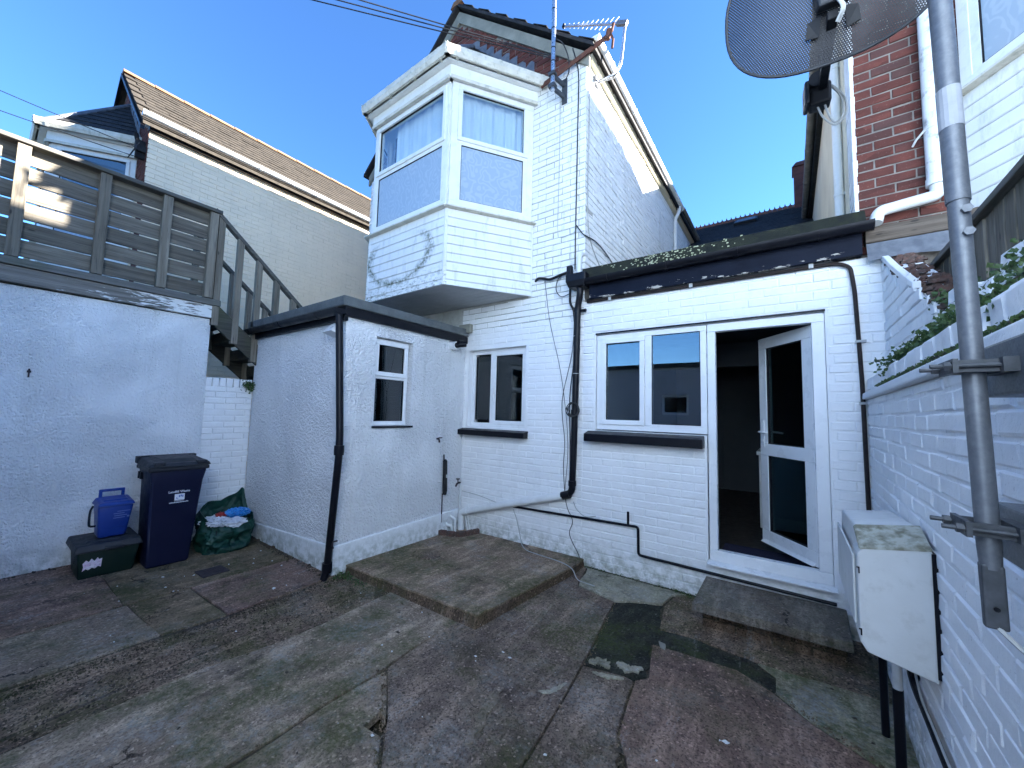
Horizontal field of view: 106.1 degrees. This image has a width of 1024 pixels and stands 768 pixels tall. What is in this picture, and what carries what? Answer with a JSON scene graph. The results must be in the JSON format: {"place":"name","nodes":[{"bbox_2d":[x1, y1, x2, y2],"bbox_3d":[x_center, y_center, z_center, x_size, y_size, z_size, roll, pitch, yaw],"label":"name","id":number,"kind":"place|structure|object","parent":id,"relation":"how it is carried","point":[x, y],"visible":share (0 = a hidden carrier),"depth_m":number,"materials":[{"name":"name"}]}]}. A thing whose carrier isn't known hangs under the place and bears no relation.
{"place":"outdoors","nodes":[
{"label":"outdoors","id":0,"kind":"place"},
{"bbox_2d":[0,576,380,753],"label":"gravel","id":1,"kind":"structure","parent":0,"point":[139,645],"depth_m":2.47,"materials":[{"name":"gravel"}]},
{"bbox_2d":[0,0,812,257],"label":"sky","id":2,"kind":"structure","parent":0,"point":[296,77],"materials":[{"name":"blue"}]},
{"bbox_2d":[0,539,919,767],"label":"ground","id":3,"kind":"structure","parent":0,"point":[708,688],"depth_m":2.29,"materials":[{"name":"concrete"}]},
{"bbox_2d":[66,527,142,579],"bbox_3d":[-3.972,1.630,3.748,0.532,0.318,0.459,-2,-5,36],"label":"recycling box","id":4,"kind":"object","parent":3,"relation":"on","point":[92,555],"visible":0.95,"depth_m":3.61,"materials":[{"name":"green plastic"}]},
{"bbox_2d":[87,487,134,537],"bbox_3d":[-3.953,1.262,3.780,0.312,0.420,0.310,-2,-5,36],"label":"food caddy","id":5,"kind":"object","parent":4,"relation":"on","point":[112,514],"visible":1,"depth_m":3.72,"materials":[{"name":"blue plastic"}]},
{"bbox_2d":[0,283,209,578],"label":"rendered wall","id":6,"kind":"structure","parent":3,"relation":"on","point":[96,395],"depth_m":3.85,"materials":[{"name":"paint"}]},
{"bbox_2d":[0,129,301,389],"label":"timber deck","id":7,"kind":"structure","parent":6,"relation":"on","point":[24,154],"depth_m":4.14,"materials":[{"name":"grey wood"}]},
{"bbox_2d":[0,536,320,580],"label":"wall foot grit","id":8,"kind":"structure","parent":3,"relation":"on","point":[309,566],"depth_m":4.06,"materials":[{"name":"gravel"}]},
{"bbox_2d":[135,453,210,568],"bbox_3d":[-3.645,1.296,4.099,0.585,1.052,0.501,-2,-5,36],"label":"wheelie bin","id":9,"kind":"object","parent":3,"relation":"on","point":[171,484],"visible":0.92,"depth_m":3.92,"materials":[{"name":"blue plastic"}]},
{"bbox_2d":[23,69,370,490],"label":"neighbour house","id":10,"kind":"structure","parent":3,"relation":"on","point":[301,228],"depth_m":7.13,"materials":[{"name":"beige paint"}]},
{"bbox_2d":[0,110,133,155],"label":"overhead wire","id":11,"kind":"object","parent":10,"relation":"attached to","point":[69,134],"visible":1,"depth_m":5.71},
{"bbox_2d":[0,90,134,146],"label":"overhead wire","id":12,"kind":"object","parent":10,"relation":"attached to","point":[66,118],"visible":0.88,"depth_m":5.72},
{"bbox_2d":[194,565,229,577],"bbox_3d":[-2.897,1.815,3.725,0.219,0.018,0.229,-2,-5,36],"label":"drain cover","id":13,"kind":"object","parent":3,"relation":"on","point":[209,572],"visible":1,"depth_m":3.71,"materials":[{"name":"metal"}]},
{"bbox_2d":[192,377,251,539],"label":"brick wall","id":14,"kind":"structure","parent":3,"relation":"on","point":[225,428],"depth_m":4.86,"materials":[{"name":"white brick"}]},
{"bbox_2d":[192,487,254,554],"bbox_3d":[-3.295,1.563,4.427,0.575,0.631,0.559,-2,-5,36],"label":"recycling sack","id":15,"kind":"object","parent":3,"relation":"on","point":[206,540],"visible":0.88,"depth_m":4.30,"materials":[{"name":"green plastic"}]},
{"bbox_2d":[198,515,229,524],"bbox_3d":[-3.362,1.553,4.387,0.352,0.116,0.357,-2,-5,36],"label":"waste paper","id":16,"kind":"object","parent":15,"relation":"in","point":[209,517],"visible":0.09,"depth_m":4.34,"materials":[{"name":"white paper"}]},
{"bbox_2d":[215,512,226,516],"bbox_3d":[-3.303,1.487,4.375,0.131,0.069,0.113,-2,-5,36],"label":"food packet","id":17,"kind":"object","parent":16,"relation":"on","point":[219,514],"visible":0.74,"depth_m":4.35},
{"bbox_2d":[205,516,229,526],"bbox_3d":[-3.256,1.531,4.263,0.210,0.118,0.238,-2,-5,36],"label":"plastic bag","id":18,"kind":"object","parent":15,"relation":"in","point":[221,521],"visible":0.98,"depth_m":4.22,"materials":[{"name":"white plastic"}]},
{"bbox_2d":[225,516,247,527],"bbox_3d":[-3.127,1.571,4.359,0.153,0.137,0.224,-2,-5,36],"label":"plastic bag","id":19,"kind":"object","parent":15,"relation":"in","point":[236,521],"visible":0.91,"depth_m":4.33,"materials":[{"name":"white plastic"}]},
{"bbox_2d":[224,507,250,517],"bbox_3d":[-3.190,1.488,4.469,0.256,0.108,0.276,-2,-5,36],"label":"plastic bag","id":20,"kind":"object","parent":15,"relation":"in","point":[236,511],"visible":0.97,"depth_m":4.42,"materials":[{"name":"blue plastic"}]},
{"bbox_2d":[333,570,366,586],"bbox_3d":[-1.541,1.844,3.626,0.454,0.086,0.185,-2,-5,36],"label":"weed clump","id":21,"kind":"object","parent":3,"relation":"on","point":[347,576],"visible":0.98,"depth_m":3.65,"materials":[{"name":"green plant"}]},
{"bbox_2d":[243,295,472,581],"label":"outhouse","id":22,"kind":"structure","parent":3,"relation":"on","point":[357,405],"depth_m":4.35,"materials":[{"name":"white paint"}]},
{"bbox_2d":[241,380,254,393],"bbox_3d":[-3.456,0.035,5.044,0.185,0.190,0.190,-2,-5,36],"label":"wall plant","id":23,"kind":"object","parent":22,"relation":"attached to","point":[249,386],"depth_m":5.04,"materials":[{"name":"green plant"}]},
{"bbox_2d":[372,338,408,424],"bbox_3d":[-1.404,-0.013,4.398,0.074,0.960,0.475,-2,-5,36],"label":"window frame","id":24,"kind":"structure","parent":22,"relation":"in","point":[389,406],"depth_m":4.40,"materials":[{"name":"white plastic"}]},
{"bbox_2d":[441,454,447,522],"bbox_3d":[-0.857,1.329,4.909,0.064,0.850,0.069,-2,-5,36],"label":"lagged pipe","id":25,"kind":"object","parent":22,"relation":"attached to","point":[444,486],"visible":1,"depth_m":4.89,"materials":[{"name":"black plastic"}]},
{"bbox_2d":[445,479,469,530],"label":"corner pipes","id":26,"kind":"object","parent":22,"relation":"attached to","point":[450,525],"visible":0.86,"depth_m":5.01,"materials":[{"name":"white plastic"}]},
{"bbox_2d":[109,550,657,761],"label":"paint flakes","id":27,"kind":"object","parent":3,"relation":"on","point":[545,754],"visible":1,"depth_m":2.62,"materials":[{"name":"paint"}]},
{"bbox_2d":[2,560,884,767],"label":"joint crumbs","id":28,"kind":"object","parent":3,"relation":"on","point":[385,730],"visible":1,"depth_m":2.13,"materials":[{"name":"gravel"}]},
{"bbox_2d":[345,529,584,629],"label":"raised platform","id":29,"kind":"structure","parent":3,"relation":"on","point":[475,581],"depth_m":3.65,"materials":[{"name":"concrete"}]},
{"bbox_2d":[438,528,479,536],"bbox_3d":[-0.662,1.868,4.831,0.521,0.063,0.161,2,-4,-10],"label":"drain surround","id":30,"kind":"object","parent":29,"relation":"on","point":[459,533],"visible":1,"depth_m":4.79,"materials":[{"name":"brick"}]},
{"bbox_2d":[513,509,594,585],"bbox_3d":[0.364,1.696,4.102,0.106,0.456,1.281,5,-5,-36],"label":"cable","id":31,"kind":"object","parent":29,"relation":"on","point":[545,556],"visible":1,"depth_m":4.11,"materials":[{"name":"black rubber"}]},
{"bbox_2d":[176,604,875,753],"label":"leaf litter","id":32,"kind":"object","parent":3,"relation":"on","point":[618,750],"visible":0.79,"depth_m":2.04,"materials":[{"name":"brown plant"}]},
{"bbox_2d":[361,0,700,557],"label":"brick house","id":33,"kind":"structure","parent":3,"relation":"on","point":[463,176],"depth_m":4.77,"materials":[{"name":"brick"}]},
{"bbox_2d":[312,0,550,57],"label":"overhead wire","id":34,"kind":"object","parent":33,"relation":"attached to","point":[429,28],"visible":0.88,"depth_m":4.55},
{"bbox_2d":[337,0,549,55],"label":"overhead wire","id":35,"kind":"object","parent":33,"relation":"attached to","point":[441,27],"visible":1,"depth_m":4.52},
{"bbox_2d":[359,0,545,53],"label":"overhead wire","id":36,"kind":"object","parent":33,"relation":"attached to","point":[447,25],"visible":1,"depth_m":4.46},
{"bbox_2d":[471,347,525,428],"bbox_3d":[-0.162,0.054,5.066,0.935,1.030,0.074,-2,-5,36],"label":"window frame","id":37,"kind":"structure","parent":33,"relation":"in","point":[509,364],"depth_m":5.04,"materials":[{"name":"white plastic"}]},
{"bbox_2d":[458,492,562,529],"bbox_3d":[-0.071,1.555,4.668,1.556,0.689,0.102,-2,-5,36],"label":"waste pipe","id":38,"kind":"object","parent":33,"relation":"attached to","point":[512,503],"visible":0.97,"depth_m":4.64,"materials":[{"name":"white plastic"}]},
{"bbox_2d":[535,271,566,281],"bbox_3d":[0.469,-1.263,4.553,0.522,0.072,0.066,-2,-6,41],"label":"pipe stub","id":39,"kind":"object","parent":33,"relation":"attached to","point":[548,279],"visible":0.92,"depth_m":4.56,"materials":[{"name":"black plastic"}]},
{"bbox_2d":[556,274,568,296],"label":"cable","id":40,"kind":"object","parent":39,"relation":"hanging from","point":[556,286],"visible":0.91,"depth_m":4.48,"materials":[{"name":"white plastic"}]},
{"bbox_2d":[545,284,567,485],"bbox_3d":[0.504,-0.031,4.450,0.345,2.441,0.006,-2,-5,36],"label":"cable","id":41,"kind":"object","parent":33,"relation":"attached to","point":[562,385],"visible":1,"depth_m":4.39,"materials":[{"name":"grey plastic"}]},
{"bbox_2d":[548,0,567,104],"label":"aerial mast","id":42,"kind":"object","parent":33,"relation":"attached to","point":[553,77],"visible":0.99,"depth_m":4.59,"materials":[{"name":"metal"}]},
{"bbox_2d":[556,39,569,81],"bbox_3d":[0.612,-3.885,4.596,0.177,0.440,0.088,6,-6,-43],"label":"cable","id":43,"kind":"object","parent":33,"relation":"attached to","point":[567,56],"visible":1,"depth_m":4.60,"materials":[{"name":"black rubber"}]},
{"bbox_2d":[557,102,574,237],"bbox_3d":[0.658,-2.586,4.579,0.241,1.719,0.008,-2,-5,36],"label":"cable","id":44,"kind":"object","parent":33,"relation":"attached to","point":[558,185],"visible":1,"depth_m":4.63,"materials":[{"name":"white plastic"}]},
{"bbox_2d":[572,48,578,269],"bbox_3d":[0.733,-2.679,4.517,0.091,2.742,0.028,0,-5,19],"label":"cable","id":45,"kind":"object","parent":33,"relation":"attached to","point":[576,164],"visible":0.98,"depth_m":4.50,"materials":[{"name":"black rubber"}]},
{"bbox_2d":[587,67,599,265],"bbox_3d":[1.069,-2.545,4.743,0.014,2.456,0.678,-2,-5,36],"label":"cable","id":46,"kind":"object","parent":33,"relation":"attached to","point":[588,166],"visible":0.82,"depth_m":4.51,"materials":[{"name":"white plastic"}]},
{"bbox_2d":[576,225,611,262],"bbox_3d":[1.166,-1.593,4.918,0.132,0.390,1.337,-2,-5,36],"label":"cable","id":47,"kind":"object","parent":33,"relation":"attached to","point":[594,241],"visible":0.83,"depth_m":4.55,"materials":[{"name":"black rubber"}]},
{"bbox_2d":[562,17,627,89],"bbox_3d":[1.006,-4.226,4.816,0.877,1.124,0.127,-1,-5,31],"label":"television aerial","id":48,"kind":"object","parent":33,"relation":"attached to","point":[622,23],"visible":0.92,"depth_m":4.71,"materials":[{"name":"metal"}]},
{"bbox_2d":[585,566,695,596],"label":"wall weeds","id":49,"kind":"object","parent":3,"relation":"on","point":[675,590],"depth_m":3.70,"materials":[{"name":"green plant"}]},
{"bbox_2d":[560,210,887,642],"bbox_3d":[2.998,0.411,5.410,2.678,3.548,4.891,-2,-5,36],"label":"extension","id":50,"kind":"object","parent":3,"relation":"on","point":[724,386],"visible":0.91,"depth_m":3.58,"materials":[{"name":"white paint"}]},
{"bbox_2d":[562,331,579,557],"bbox_3d":[0.655,0.522,4.271,0.258,2.664,0.035,-2,-5,36],"label":"cable","id":51,"kind":"object","parent":50,"relation":"attached to","point":[564,446],"visible":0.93,"depth_m":4.31,"materials":[{"name":"grey plastic"}]},
{"bbox_2d":[569,368,572,468],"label":"cable","id":52,"kind":"object","parent":50,"relation":"attached to","point":[569,413],"visible":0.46,"depth_m":4.30,"materials":[{"name":"black plastic"}]},
{"bbox_2d":[569,288,573,318],"bbox_3d":[0.682,-0.957,4.349,0.097,0.603,0.048,-2,-5,36],"label":"black duct","id":53,"kind":"object","parent":50,"relation":"attached to","point":[571,305],"visible":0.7,"depth_m":4.36,"materials":[{"name":"plastic"}]},
{"bbox_2d":[566,402,579,416],"bbox_3d":[0.662,0.279,4.185,0.167,0.170,0.052,-2,-5,36],"label":"cable coil","id":54,"kind":"object","parent":50,"relation":"hanging from","point":[570,415],"visible":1,"depth_m":4.18,"materials":[{"name":"black plastic"}]},
{"bbox_2d":[597,325,707,433],"bbox_3d":[1.379,-0.033,3.898,1.083,1.020,0.084,-2,-5,36],"label":"window frame","id":55,"kind":"structure","parent":50,"relation":"in","point":[603,341],"depth_m":3.90,"materials":[{"name":"white plastic"}]},
{"bbox_2d":[513,506,836,606],"bbox_3d":[1.224,1.486,3.769,2.990,0.430,0.029,-2,-5,36],"label":"gas pipe","id":56,"kind":"object","parent":50,"relation":"attached to","point":[709,572],"visible":0.99,"depth_m":3.51,"materials":[{"name":"black paint"}]},
{"bbox_2d":[722,379,760,492],"bbox_3d":[4.163,0.897,6.770,0.800,1.955,0.060,-2,-5,36],"label":"inner door","id":57,"kind":"structure","parent":50,"relation":"in","point":[740,398],"depth_m":6.81,"materials":[{"name":"black wood"}]},
{"bbox_2d":[722,543,811,566],"bbox_3d":[2.282,1.573,3.481,0.680,0.012,0.470,-2,-5,36],"label":"doormat","id":58,"kind":"object","parent":50,"relation":"on","point":[761,553],"visible":0.3,"depth_m":3.57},
{"bbox_2d":[758,325,818,567],"bbox_3d":[2.470,0.508,3.448,0.179,1.952,0.661,2,-4,-1],"label":"door","id":59,"kind":"structure","parent":50,"relation":"in","point":[788,469],"depth_m":3.42,"materials":[{"name":"white plastic"}]},
{"bbox_2d":[688,160,813,246],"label":"terrace house","id":60,"kind":"structure","parent":3,"relation":"on","point":[779,217],"depth_m":9.68,"materials":[{"name":"stone"}]},
{"bbox_2d":[692,576,854,666],"bbox_3d":[1.950,1.793,2.921,0.954,0.245,0.670,-2,-5,36],"label":"doorstep","id":61,"kind":"object","parent":3,"relation":"on","point":[815,629],"visible":0.97,"depth_m":2.79,"materials":[{"name":"grey concrete"}]},
{"bbox_2d":[878,657,890,737],"bbox_3d":[1.933,1.415,2.009,0.033,0.820,0.034,-2,-5,36],"label":"service pipe","id":62,"kind":"object","parent":3,"relation":"on","point":[884,698],"visible":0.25,"depth_m":1.98,"materials":[{"name":"black plastic"}]},
{"bbox_2d":[891,663,907,767],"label":"service pipe","id":63,"kind":"object","parent":3,"relation":"on","point":[900,744],"visible":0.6,"depth_m":1.77,"materials":[{"name":"black plastic"}]},
{"bbox_2d":[801,0,1023,263],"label":"red brick house","id":64,"kind":"structure","parent":3,"relation":"on","point":[875,153],"depth_m":2.87,"materials":[{"name":"brick"}]},
{"bbox_2d":[862,278,1023,767],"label":"boundary wall","id":65,"kind":"structure","parent":3,"relation":"on","point":[973,699],"depth_m":1.29,"materials":[{"name":"white brick"}]},
{"bbox_2d":[869,357,888,364],"bbox_3d":[2.274,-0.142,2.383,0.050,0.064,0.389,-1,-5,32],"label":"ivy sprig","id":66,"kind":"object","parent":65,"relation":"on","point":[876,360],"visible":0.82,"depth_m":2.43,"materials":[{"name":"green plant"}]},
{"bbox_2d":[837,510,942,683],"bbox_3d":[1.755,0.889,1.847,0.242,0.548,0.800,-2,-5,36],"label":"meter box","id":67,"kind":"object","parent":65,"relation":"attached to","point":[888,570],"visible":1,"depth_m":1.54,"materials":[{"name":"white plastic"}]},
{"bbox_2d":[837,522,856,622],"bbox_3d":[1.663,0.902,1.918,0.009,0.285,0.660,-2,-5,36],"label":"door","id":68,"kind":"structure","parent":67,"relation":"in","point":[846,557],"depth_m":1.81,"materials":[{"name":"white plastic"}]},
{"bbox_2d":[873,301,955,376],"bbox_3d":[1.910,-0.186,1.771,0.201,0.259,1.205,-1,-5,32],"label":"ivy plant","id":69,"kind":"object","parent":65,"relation":"on","point":[943,321],"visible":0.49,"depth_m":1.73,"materials":[{"name":"green plant"}]},
{"bbox_2d":[910,671,919,680],"bbox_3d":[1.845,1.234,1.767,0.030,0.260,0.030,4,-5,-32],"label":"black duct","id":70,"kind":"object","parent":65,"relation":"attached to","point":[913,675],"visible":0.04,"depth_m":1.75,"materials":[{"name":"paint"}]},
{"bbox_2d":[880,252,953,361],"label":"broken wall","id":71,"kind":"structure","parent":65,"relation":"on","point":[911,280],"depth_m":2.40,"materials":[{"name":"white brick"}]},
{"bbox_2d":[930,155,1023,280],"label":"board fence","id":72,"kind":"object","parent":71,"relation":"on","point":[998,219],"visible":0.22,"depth_m":1.77,"materials":[{"name":"grey wood"}]},
{"bbox_2d":[907,670,951,767],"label":"black conduit","id":73,"kind":"object","parent":65,"relation":"attached to","point":[912,681],"visible":0.48,"depth_m":1.52,"materials":[{"name":"paint"}]},
{"bbox_2d":[914,673,951,767],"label":"white cable","id":74,"kind":"object","parent":73,"relation":"on","point":[933,727],"visible":0.73,"depth_m":1.48,"materials":[{"name":"white plastic"}]},
{"bbox_2d":[874,310,1023,386],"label":"ledge moss","id":75,"kind":"object","parent":65,"relation":"on","point":[994,328],"visible":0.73,"depth_m":1.24,"materials":[{"name":"green plant"}]},
{"bbox_2d":[919,0,1023,653],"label":"steel pole","id":76,"kind":"object","parent":65,"relation":"attached to","point":[993,525],"visible":1,"depth_m":0.77,"materials":[{"name":"grey metal"}]},
{"bbox_2d":[725,0,927,125],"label":"satellite dish","id":77,"kind":"object","parent":76,"relation":"attached to","point":[819,86],"visible":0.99,"depth_m":1.15,"materials":[{"name":"metal"}]},
{"bbox_2d":[939,240,1023,317],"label":"broken wall","id":78,"kind":"structure","parent":65,"relation":"on","point":[1004,260],"depth_m":1.31,"materials":[{"name":"white paint"}]},
{"bbox_2d":[923,262,1001,314],"bbox_3d":[2.051,-0.406,1.725,0.199,0.194,0.701,-2,-5,36],"label":"ivy plant","id":79,"kind":"object","parent":78,"relation":"on","point":[944,293],"visible":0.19,"depth_m":1.85,"materials":[{"name":"green plant"}]},
{"bbox_2d":[950,237,1023,321],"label":"ivy plant","id":80,"kind":"object","parent":65,"relation":"on","point":[997,290],"visible":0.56,"depth_m":1.10,"materials":[{"name":"green plant"}]},
{"bbox_2d":[659,641,665,649],"bbox_3d":[1.056,1.831,2.694,0.043,0.010,0.099,0,-4,13],"label":"stone chip","id":81,"kind":"object","parent":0,"point":[662,645],"visible":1,"depth_m":2.69,"materials":[{"name":"grey stone"}]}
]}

